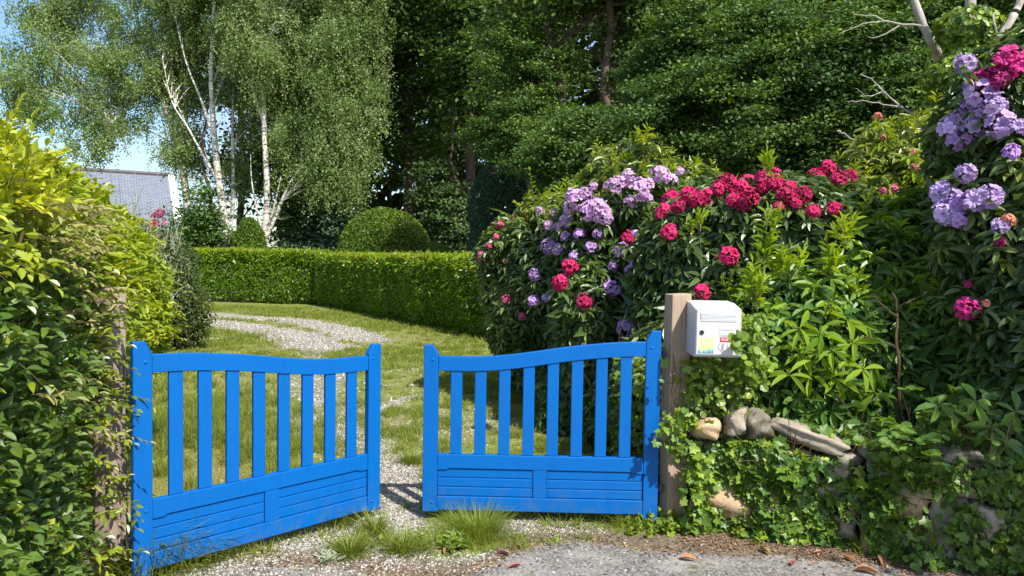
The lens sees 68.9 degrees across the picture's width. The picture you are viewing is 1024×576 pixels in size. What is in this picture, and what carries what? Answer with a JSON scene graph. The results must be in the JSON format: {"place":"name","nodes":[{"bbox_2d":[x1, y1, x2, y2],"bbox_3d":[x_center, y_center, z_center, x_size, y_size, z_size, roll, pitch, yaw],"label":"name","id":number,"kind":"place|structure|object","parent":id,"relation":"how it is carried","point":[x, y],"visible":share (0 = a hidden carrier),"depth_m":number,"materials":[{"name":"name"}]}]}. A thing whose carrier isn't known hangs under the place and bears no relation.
{"place":"outdoors","nodes":[
{"label":"outdoors","id":0,"kind":"place"},
{"bbox_2d":[62,167,180,244],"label":"house","id":1,"kind":"structure","parent":0,"point":[156,188],"depth_m":57.48,"materials":[{"name":"grey tile"}]},
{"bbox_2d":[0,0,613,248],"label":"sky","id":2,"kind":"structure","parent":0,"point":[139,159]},
{"bbox_2d":[37,266,1023,575],"bbox_3d":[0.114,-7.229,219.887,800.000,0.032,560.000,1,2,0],"label":"ground","id":3,"kind":"structure","parent":0,"point":[741,562],"depth_m":4.17,"materials":[{"name":"grey gravel"}]},
{"bbox_2d":[0,85,155,575],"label":"hedge","id":4,"kind":"object","parent":3,"relation":"on","point":[42,407],"visible":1,"depth_m":2.63,"materials":[{"name":"green plant"}]},
{"bbox_2d":[23,141,191,559],"bbox_3d":[-3.066,0.313,4.745,1.812,2.304,2.910,0,2,-18],"label":"hedge","id":5,"kind":"object","parent":3,"relation":"on","point":[151,298],"visible":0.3,"depth_m":4.40,"materials":[{"name":"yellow plant"}]},
{"bbox_2d":[93,287,127,575],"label":"gate post","id":6,"kind":"object","parent":3,"relation":"on","point":[118,459],"visible":0.48,"depth_m":3.62,"materials":[{"name":"brown wood"}]},
{"bbox_2d":[0,0,233,262],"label":"birch tree","id":7,"kind":"object","parent":3,"relation":"on","point":[56,17],"visible":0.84,"depth_m":28.93,"materials":[{"name":"green plant"}]},
{"bbox_2d":[86,170,190,331],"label":"shrub","id":8,"kind":"object","parent":3,"relation":"on","point":[162,247],"visible":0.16,"depth_m":11.03,"materials":[{"name":"green plant"}]},
{"bbox_2d":[98,204,218,349],"bbox_3d":[-6.586,-0.198,12.581,3.186,2.528,1.948,2,2,22],"label":"shrub","id":9,"kind":"object","parent":3,"relation":"on","point":[191,307],"visible":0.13,"depth_m":12.38,"materials":[{"name":"green plant"}]},
{"bbox_2d":[79,517,244,575],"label":"grass tuft","id":10,"kind":"object","parent":3,"relation":"on","point":[127,567],"visible":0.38,"depth_m":3.59,"materials":[{"name":"green plant"}]},
{"bbox_2d":[147,208,202,311],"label":"rhododendron","id":11,"kind":"object","parent":3,"relation":"on","point":[187,248],"visible":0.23,"depth_m":14.95,"materials":[{"name":"green plant"}]},
{"bbox_2d":[114,494,259,575],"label":"grass tuft","id":12,"kind":"object","parent":3,"relation":"on","point":[186,561],"visible":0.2,"depth_m":3.72,"materials":[{"name":"green plant"}]},
{"bbox_2d":[141,106,259,288],"bbox_3d":[-12.105,-3.397,28.903,4.782,7.300,3.681,0,2,-15],"label":"understorey tree","id":13,"kind":"object","parent":3,"relation":"on","point":[202,224],"visible":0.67,"depth_m":28.49,"materials":[{"name":"green plant"}]},
{"bbox_2d":[125,0,282,292],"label":"birch tree","id":14,"kind":"object","parent":3,"relation":"on","point":[190,79],"visible":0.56,"depth_m":29.49,"materials":[{"name":"green plant"}]},
{"bbox_2d":[168,533,265,574],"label":"grass tuft","id":15,"kind":"object","parent":3,"relation":"on","point":[212,558],"visible":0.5,"depth_m":3.83,"materials":[{"name":"green plant"}]},
{"bbox_2d":[147,0,294,227],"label":"oak tree","id":16,"kind":"object","parent":3,"relation":"on","point":[240,211],"visible":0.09,"depth_m":37.16,"materials":[{"name":"green plant"}]},
{"bbox_2d":[225,542,257,555],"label":"grass tuft","id":17,"kind":"object","parent":3,"relation":"on","point":[238,548],"visible":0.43,"depth_m":4.00,"materials":[{"name":"green plant"}]},
{"bbox_2d":[231,216,267,298],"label":"clipped bush","id":18,"kind":"object","parent":3,"relation":"on","point":[247,234],"visible":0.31,"depth_m":26.70,"materials":[{"name":"green plant"}]},
{"bbox_2d":[119,341,380,575],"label":"timber gate","id":19,"kind":"structure","parent":3,"relation":"on","point":[284,498],"depth_m":3.94,"materials":[{"name":"blue paint"}]},
{"bbox_2d":[182,245,330,304],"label":"hedge","id":20,"kind":"object","parent":3,"relation":"on","point":[237,261],"visible":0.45,"depth_m":24.28,"materials":[{"name":"green plant"}]},
{"bbox_2d":[207,13,399,286],"bbox_3d":[-10.238,-9.275,37.075,10.757,18.476,8.479,1,2,0],"label":"oak tree","id":21,"kind":"object","parent":3,"relation":"on","point":[286,167],"visible":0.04,"depth_m":36.33,"materials":[{"name":"green plant"}]},
{"bbox_2d":[201,0,414,294],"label":"birch tree","id":22,"kind":"object","parent":3,"relation":"on","point":[330,45],"visible":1,"depth_m":27.08,"materials":[{"name":"green plant"}]},
{"bbox_2d":[254,157,362,290],"bbox_3d":[-8.110,-3.367,29.039,4.784,7.356,3.635,1,2,0],"label":"understorey tree","id":23,"kind":"object","parent":3,"relation":"on","point":[288,215],"visible":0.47,"depth_m":28.64,"materials":[{"name":"green plant"}]},
{"bbox_2d":[270,155,356,276],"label":"understorey tree","id":24,"kind":"object","parent":3,"relation":"on","point":[329,237],"visible":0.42,"depth_m":27.69,"materials":[{"name":"green plant"}]},
{"bbox_2d":[312,544,345,565],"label":"weed","id":25,"kind":"object","parent":3,"relation":"on","point":[324,559],"visible":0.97,"depth_m":3.89,"materials":[{"name":"green plant"}]},
{"bbox_2d":[7,303,678,575],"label":"grass","id":26,"kind":"structure","parent":3,"relation":"on","point":[160,424],"depth_m":7.45,"materials":[{"name":"green plant"}]},
{"bbox_2d":[310,522,385,563],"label":"grass tuft","id":27,"kind":"object","parent":3,"relation":"on","point":[349,550],"visible":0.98,"depth_m":4.00,"materials":[{"name":"green plant"}]},
{"bbox_2d":[306,503,390,532],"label":"grass tuft","id":28,"kind":"object","parent":3,"relation":"on","point":[342,520],"visible":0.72,"depth_m":4.38,"materials":[{"name":"green plant"}]},
{"bbox_2d":[267,0,448,224],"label":"oak tree","id":29,"kind":"object","parent":3,"relation":"on","point":[394,91],"visible":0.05,"depth_m":32.14,"materials":[{"name":"green plant"}]},
{"bbox_2d":[348,502,406,538],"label":"grass tuft","id":30,"kind":"object","parent":3,"relation":"on","point":[368,526],"visible":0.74,"depth_m":4.33,"materials":[{"name":"green plant"}]},
{"bbox_2d":[337,206,430,252],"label":"clipped bush","id":31,"kind":"object","parent":3,"relation":"on","point":[388,231],"visible":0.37,"depth_m":24.60,"materials":[{"name":"green plant"}]},
{"bbox_2d":[312,249,486,337],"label":"hedge","id":32,"kind":"object","parent":3,"relation":"on","point":[427,287],"visible":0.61,"depth_m":17.68,"materials":[{"name":"green plant"}]},
{"bbox_2d":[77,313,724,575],"bbox_3d":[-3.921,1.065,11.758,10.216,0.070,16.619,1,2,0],"label":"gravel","id":33,"kind":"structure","parent":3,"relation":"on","point":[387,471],"depth_m":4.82,"materials":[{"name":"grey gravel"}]},
{"bbox_2d":[397,501,412,510],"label":"grass tuft","id":34,"kind":"object","parent":3,"relation":"on","point":[406,507],"visible":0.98,"depth_m":4.73,"materials":[{"name":"green plant"}]},
{"bbox_2d":[367,515,443,562],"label":"grass tuft","id":35,"kind":"object","parent":3,"relation":"on","point":[399,545],"visible":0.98,"depth_m":4.04,"materials":[{"name":"green plant"}]},
{"bbox_2d":[389,444,422,468],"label":"grass tuft","id":36,"kind":"object","parent":3,"relation":"on","point":[412,459],"visible":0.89,"depth_m":5.77,"materials":[{"name":"green plant"}]},
{"bbox_2d":[344,0,480,230],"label":"oak tree","id":37,"kind":"object","parent":3,"relation":"on","point":[408,139],"visible":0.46,"depth_m":30.66,"materials":[{"name":"green plant"}]},
{"bbox_2d":[172,513,664,565],"bbox_3d":[-0.484,1.392,4.234,2.896,0.053,0.526,0,2,-15],"label":"ground cover","id":38,"kind":"object","parent":3,"relation":"on","point":[557,538],"visible":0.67,"depth_m":4.21,"materials":[{"name":"green plant"}]},
{"bbox_2d":[401,525,440,547],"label":"weed","id":39,"kind":"object","parent":3,"relation":"on","point":[422,535],"visible":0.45,"depth_m":4.16,"materials":[{"name":"green plant"}]},
{"bbox_2d":[398,527,468,565],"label":"grass tuft","id":40,"kind":"object","parent":3,"relation":"on","point":[429,544],"visible":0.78,"depth_m":4.09,"materials":[{"name":"green plant"}]},
{"bbox_2d":[385,107,483,252],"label":"understorey tree","id":41,"kind":"object","parent":3,"relation":"on","point":[444,191],"visible":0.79,"depth_m":27.89,"materials":[{"name":"green plant"}]},
{"bbox_2d":[415,241,454,252],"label":"clipped bush","id":42,"kind":"object","parent":3,"relation":"on","point":[440,247],"visible":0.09,"depth_m":24.70,"materials":[{"name":"green plant"}]},
{"bbox_2d":[363,1,510,245],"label":"oak tree","id":43,"kind":"object","parent":3,"relation":"on","point":[455,156],"visible":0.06,"depth_m":36.39,"materials":[{"name":"green plant"}]},
{"bbox_2d":[422,507,472,527],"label":"grass tuft","id":44,"kind":"object","parent":3,"relation":"on","point":[448,518],"visible":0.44,"depth_m":4.51,"materials":[{"name":"green plant"}]},
{"bbox_2d":[435,527,473,551],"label":"weed","id":45,"kind":"object","parent":3,"relation":"on","point":[450,540],"visible":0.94,"depth_m":4.08,"materials":[{"name":"green plant"}]},
{"bbox_2d":[375,0,568,220],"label":"oak tree","id":46,"kind":"object","parent":3,"relation":"on","point":[446,109],"visible":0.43,"depth_m":28.71,"materials":[{"name":"green plant"}]},
{"bbox_2d":[422,496,540,556],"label":"grass tuft","id":47,"kind":"object","parent":3,"relation":"on","point":[477,523],"visible":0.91,"depth_m":4.30,"materials":[{"name":"green plant"}]},
{"bbox_2d":[497,550,510,554],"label":"fallen leaf","id":48,"kind":"object","parent":3,"relation":"on","point":[505,551],"visible":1,"depth_m":4.01,"materials":[{"name":"brown plant"}]},
{"bbox_2d":[470,212,549,399],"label":"rhododendron","id":49,"kind":"object","parent":3,"relation":"on","point":[505,331],"visible":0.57,"depth_m":7.95,"materials":[{"name":"green plant"}]},
{"bbox_2d":[418,0,607,173],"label":"oak tree","id":50,"kind":"object","parent":3,"relation":"on","point":[467,98],"visible":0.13,"depth_m":26.65,"materials":[{"name":"green plant"}]},
{"bbox_2d":[509,562,519,566],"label":"fallen leaf","id":51,"kind":"object","parent":3,"relation":"on","point":[514,564],"visible":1,"depth_m":3.85,"materials":[{"name":"red plant"}]},
{"bbox_2d":[434,7,595,200],"bbox_3d":[0.056,-3.065,18.949,4.091,7.848,3.620,1,2,0],"label":"understorey tree","id":52,"kind":"object","parent":3,"relation":"on","point":[527,101],"visible":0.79,"depth_m":18.59,"materials":[{"name":"green plant"}]},
{"bbox_2d":[466,158,569,251],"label":"clipped tree","id":53,"kind":"object","parent":3,"relation":"on","point":[495,193],"visible":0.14,"depth_m":21.14,"materials":[{"name":"green plant"}]},
{"bbox_2d":[443,0,648,179],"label":"oak tree","id":54,"kind":"object","parent":3,"relation":"on","point":[498,19],"visible":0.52,"depth_m":19.13,"materials":[{"name":"green plant"}]},
{"bbox_2d":[467,1,630,170],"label":"oak tree","id":55,"kind":"object","parent":3,"relation":"on","point":[579,78],"visible":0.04,"depth_m":33.71,"materials":[{"name":"green plant"}]},
{"bbox_2d":[489,101,626,214],"bbox_3d":[1.585,-1.468,15.487,4.216,4.970,3.366,2,3,28],"label":"understorey tree","id":56,"kind":"object","parent":3,"relation":"on","point":[573,119],"visible":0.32,"depth_m":15.28,"materials":[{"name":"green plant"}]},
{"bbox_2d":[492,147,651,311],"bbox_3d":[0.487,0.010,7.227,1.687,2.619,0.306,3,3,36],"label":"bramble","id":57,"kind":"object","parent":3,"relation":"on","point":[641,166],"visible":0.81,"depth_m":7.24,"materials":[{"name":"green plant"}]},
{"bbox_2d":[275,1,893,283],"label":"woodland","id":58,"kind":"object","parent":3,"relation":"on","point":[396,202],"visible":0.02,"depth_m":41.03,"materials":[{"name":"green plant"}]},
{"bbox_2d":[487,0,685,113],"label":"oak tree","id":59,"kind":"object","parent":3,"relation":"on","point":[610,26],"visible":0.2,"depth_m":18.70,"materials":[{"name":"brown plant"}]},
{"bbox_2d":[522,36,663,155],"bbox_3d":[2.277,-2.354,16.882,4.294,6.640,3.459,1,2,0],"label":"understorey tree","id":60,"kind":"object","parent":3,"relation":"on","point":[622,101],"visible":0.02,"depth_m":16.77,"materials":[{"name":"green plant"}]},
{"bbox_2d":[478,122,737,454],"bbox_3d":[1.024,-0.085,8.117,2.407,3.066,4.477,0,2,-17],"label":"rhododendron","id":61,"kind":"object","parent":3,"relation":"on","point":[580,209],"visible":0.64,"depth_m":6.98,"materials":[{"name":"green plant"}]},
{"bbox_2d":[233,489,1019,575],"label":"leaf litter","id":62,"kind":"object","parent":3,"relation":"on","point":[751,547],"visible":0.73,"depth_m":4.07,"materials":[{"name":"brown plant"}]},
{"bbox_2d":[591,510,670,538],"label":"grass tuft","id":63,"kind":"object","parent":3,"relation":"on","point":[621,518],"visible":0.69,"depth_m":4.47,"materials":[{"name":"green plant"}]},
{"bbox_2d":[603,316,663,484],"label":"ivy","id":64,"kind":"object","parent":3,"relation":"on","point":[638,386],"visible":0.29,"depth_m":5.10,"materials":[{"name":"green plant"}]},
{"bbox_2d":[585,0,698,99],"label":"oak tree","id":65,"kind":"object","parent":3,"relation":"on","point":[632,18],"visible":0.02,"depth_m":18.07,"materials":[{"name":"green plant"}]},
{"bbox_2d":[566,11,725,139],"bbox_3d":[6.569,-9.611,34.115,10.822,19.892,8.301,1,2,0],"label":"oak tree","id":66,"kind":"object","parent":3,"relation":"on","point":[595,88],"visible":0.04,"depth_m":34.35,"materials":[{"name":"green plant"}]},
{"bbox_2d":[621,510,691,538],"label":"weed","id":67,"kind":"object","parent":3,"relation":"on","point":[638,525],"visible":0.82,"depth_m":4.41,"materials":[{"name":"green plant"}]},
{"bbox_2d":[563,47,757,175],"bbox_3d":[3.226,-1.722,14.165,3.766,5.612,3.483,0,3,-28],"label":"understorey tree","id":68,"kind":"object","parent":3,"relation":"on","point":[664,114],"visible":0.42,"depth_m":13.59,"materials":[{"name":"green plant"}]},
{"bbox_2d":[646,506,694,533],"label":"weed","id":69,"kind":"object","parent":3,"relation":"on","point":[671,527],"visible":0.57,"depth_m":4.43,"materials":[{"name":"green plant"}]},
{"bbox_2d":[660,293,691,516],"bbox_3d":[0.991,0.782,4.551,0.131,1.503,0.121,0,2,-13],"label":"gate post","id":70,"kind":"object","parent":3,"relation":"on","point":[675,325],"visible":0.51,"depth_m":4.50,"materials":[{"name":"brown wood"}]},
{"bbox_2d":[422,330,667,520],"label":"timber gate","id":71,"kind":"structure","parent":70,"relation":"attached to","point":[601,482],"depth_m":4.50,"materials":[{"name":"blue paint"}]},
{"bbox_2d":[669,348,682,458],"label":"dry vine","id":72,"kind":"object","parent":70,"relation":"attached to","point":[675,379],"visible":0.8,"depth_m":4.41,"materials":[{"name":"brown plant"}]},
{"bbox_2d":[686,300,741,357],"bbox_3d":[1.156,0.235,4.370,0.288,0.308,0.344,1,2,3],"label":"letterbox","id":73,"kind":"object","parent":70,"relation":"attached to","point":[711,325],"visible":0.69,"depth_m":4.21,"materials":[{"name":"white metal"}]},
{"bbox_2d":[696,310,740,354],"bbox_3d":[1.161,0.251,4.205,0.244,0.251,0.012,1,2,2],"label":"door","id":74,"kind":"structure","parent":73,"relation":"in","point":[711,337],"depth_m":4.21,"materials":[{"name":"white metal"}]},
{"bbox_2d":[680,553,696,559],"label":"fallen leaf","id":75,"kind":"object","parent":3,"relation":"on","point":[687,555],"visible":1,"depth_m":3.99,"materials":[{"name":"orange plant"}]},
{"bbox_2d":[591,0,811,122],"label":"understorey tree","id":76,"kind":"object","parent":3,"relation":"on","point":[679,41],"visible":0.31,"depth_m":15.16,"materials":[{"name":"green plant"}]},
{"bbox_2d":[544,159,884,477],"bbox_3d":[1.559,0.255,5.934,2.982,2.599,1.981,2,2,17],"label":"rhododendron","id":77,"kind":"object","parent":3,"relation":"on","point":[670,254],"visible":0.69,"depth_m":5.63,"materials":[{"name":"green plant"}]},
{"bbox_2d":[729,522,767,545],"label":"weed","id":78,"kind":"object","parent":3,"relation":"on","point":[743,533],"visible":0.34,"depth_m":4.25,"materials":[{"name":"green plant"}]},
{"bbox_2d":[759,547,770,553],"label":"fallen leaf","id":79,"kind":"object","parent":3,"relation":"on","point":[766,549],"visible":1,"depth_m":4.10,"materials":[{"name":"yellow plant"}]},
{"bbox_2d":[664,0,882,179],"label":"understorey tree","id":80,"kind":"object","parent":3,"relation":"on","point":[751,36],"visible":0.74,"depth_m":12.55,"materials":[{"name":"green plant"}]},
{"bbox_2d":[745,0,912,64],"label":"oak tree","id":81,"kind":"object","parent":3,"relation":"on","point":[826,1],"visible":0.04,"depth_m":15.14,"materials":[{"name":"green plant"}]},
{"bbox_2d":[844,554,855,560],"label":"fallen leaf","id":82,"kind":"object","parent":3,"relation":"on","point":[850,556],"visible":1,"depth_m":4.02,"materials":[{"name":"brown plant"}]},
{"bbox_2d":[682,144,1023,451],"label":"laurel bush","id":83,"kind":"object","parent":3,"relation":"on","point":[845,282],"visible":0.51,"depth_m":4.87,"materials":[{"name":"green plant"}]},
{"bbox_2d":[767,310,896,413],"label":"laurel shoot","id":84,"kind":"object","parent":83,"relation":"attached to","point":[811,332],"visible":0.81,"depth_m":4.57,"materials":[{"name":"green plant"}]},
{"bbox_2d":[686,406,1023,572],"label":"stone wall","id":85,"kind":"structure","parent":3,"relation":"on","point":[758,424],"depth_m":4.23,"materials":[{"name":"stone"}]},
{"bbox_2d":[651,407,723,536],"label":"ivy","id":86,"kind":"object","parent":85,"relation":"attached to","point":[675,430],"visible":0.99,"depth_m":4.35,"materials":[{"name":"green plant"}]},
{"bbox_2d":[642,312,787,419],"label":"climbing plant","id":87,"kind":"object","parent":85,"relation":"on","point":[714,399],"visible":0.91,"depth_m":4.38,"materials":[{"name":"green plant"}]},
{"bbox_2d":[680,379,902,562],"bbox_3d":[1.618,1.100,4.417,1.279,1.152,0.516,2,3,23],"label":"ivy","id":88,"kind":"object","parent":85,"relation":"attached to","point":[775,484],"visible":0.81,"depth_m":4.24,"materials":[{"name":"green plant"}]},
{"bbox_2d":[836,393,1023,575],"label":"ivy","id":89,"kind":"object","parent":85,"relation":"attached to","point":[960,530],"visible":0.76,"depth_m":3.90,"materials":[{"name":"green plant"}]},
{"bbox_2d":[841,530,876,554],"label":"grass tuft","id":90,"kind":"object","parent":3,"relation":"on","point":[858,545],"visible":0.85,"depth_m":4.13,"materials":[{"name":"green plant"}]},
{"bbox_2d":[854,565,879,574],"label":"fallen leaf","id":91,"kind":"object","parent":3,"relation":"on","point":[865,568],"visible":1,"depth_m":3.85,"materials":[{"name":"brown plant"}]},
{"bbox_2d":[768,0,984,176],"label":"understorey tree","id":92,"kind":"object","parent":3,"relation":"on","point":[886,68],"visible":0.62,"depth_m":11.64,"materials":[{"name":"green plant"}]},
{"bbox_2d":[878,555,886,565],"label":"fallen leaf","id":93,"kind":"object","parent":3,"relation":"on","point":[883,559],"visible":1,"depth_m":3.99,"materials":[{"name":"brown plant"}]},
{"bbox_2d":[837,0,941,140],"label":"dead tree","id":94,"kind":"object","parent":3,"relation":"on","point":[922,24],"visible":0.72,"depth_m":9.44,"materials":[{"name":"grey wood"}]},
{"bbox_2d":[828,88,956,371],"bbox_3d":[3.762,-0.265,6.867,2.490,3.354,1.588,0,2,-21],"label":"rhododendron","id":95,"kind":"object","parent":3,"relation":"on","point":[890,167],"visible":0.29,"depth_m":6.62,"materials":[{"name":"green plant"}]},
{"bbox_2d":[861,291,927,421],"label":"bare shrub","id":96,"kind":"object","parent":3,"relation":"on","point":[898,352],"visible":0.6,"depth_m":4.71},
{"bbox_2d":[847,374,1023,522],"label":"hazel bush","id":97,"kind":"object","parent":3,"relation":"on","point":[904,430],"visible":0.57,"depth_m":4.02,"materials":[{"name":"green plant"}]},
{"bbox_2d":[893,546,1003,575],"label":"weed","id":98,"kind":"object","parent":3,"relation":"on","point":[915,564],"visible":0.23,"depth_m":3.90,"materials":[{"name":"green plant"}]},
{"bbox_2d":[888,0,1023,116],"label":"understorey tree","id":99,"kind":"object","parent":3,"relation":"on","point":[1005,7],"visible":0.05,"depth_m":11.19,"materials":[{"name":"green plant"}]},
{"bbox_2d":[918,0,1006,99],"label":"ivy clad tree","id":100,"kind":"object","parent":3,"relation":"on","point":[956,31],"visible":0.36,"depth_m":8.82,"materials":[{"name":"green plant"}]},
{"bbox_2d":[910,25,1023,438],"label":"rhododendron","id":101,"kind":"object","parent":3,"relation":"on","point":[971,134],"visible":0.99,"depth_m":4.53,"materials":[{"name":"green plant"}]},
{"bbox_2d":[912,383,1023,468],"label":"chestnut sapling","id":102,"kind":"object","parent":3,"relation":"on","point":[1012,444],"visible":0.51,"depth_m":3.98,"materials":[{"name":"green plant"}]},
{"bbox_2d":[992,0,1023,39],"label":"dead tree","id":103,"kind":"object","parent":3,"relation":"on","point":[1011,18],"visible":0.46,"depth_m":8.56,"materials":[{"name":"white wood"}]}
]}

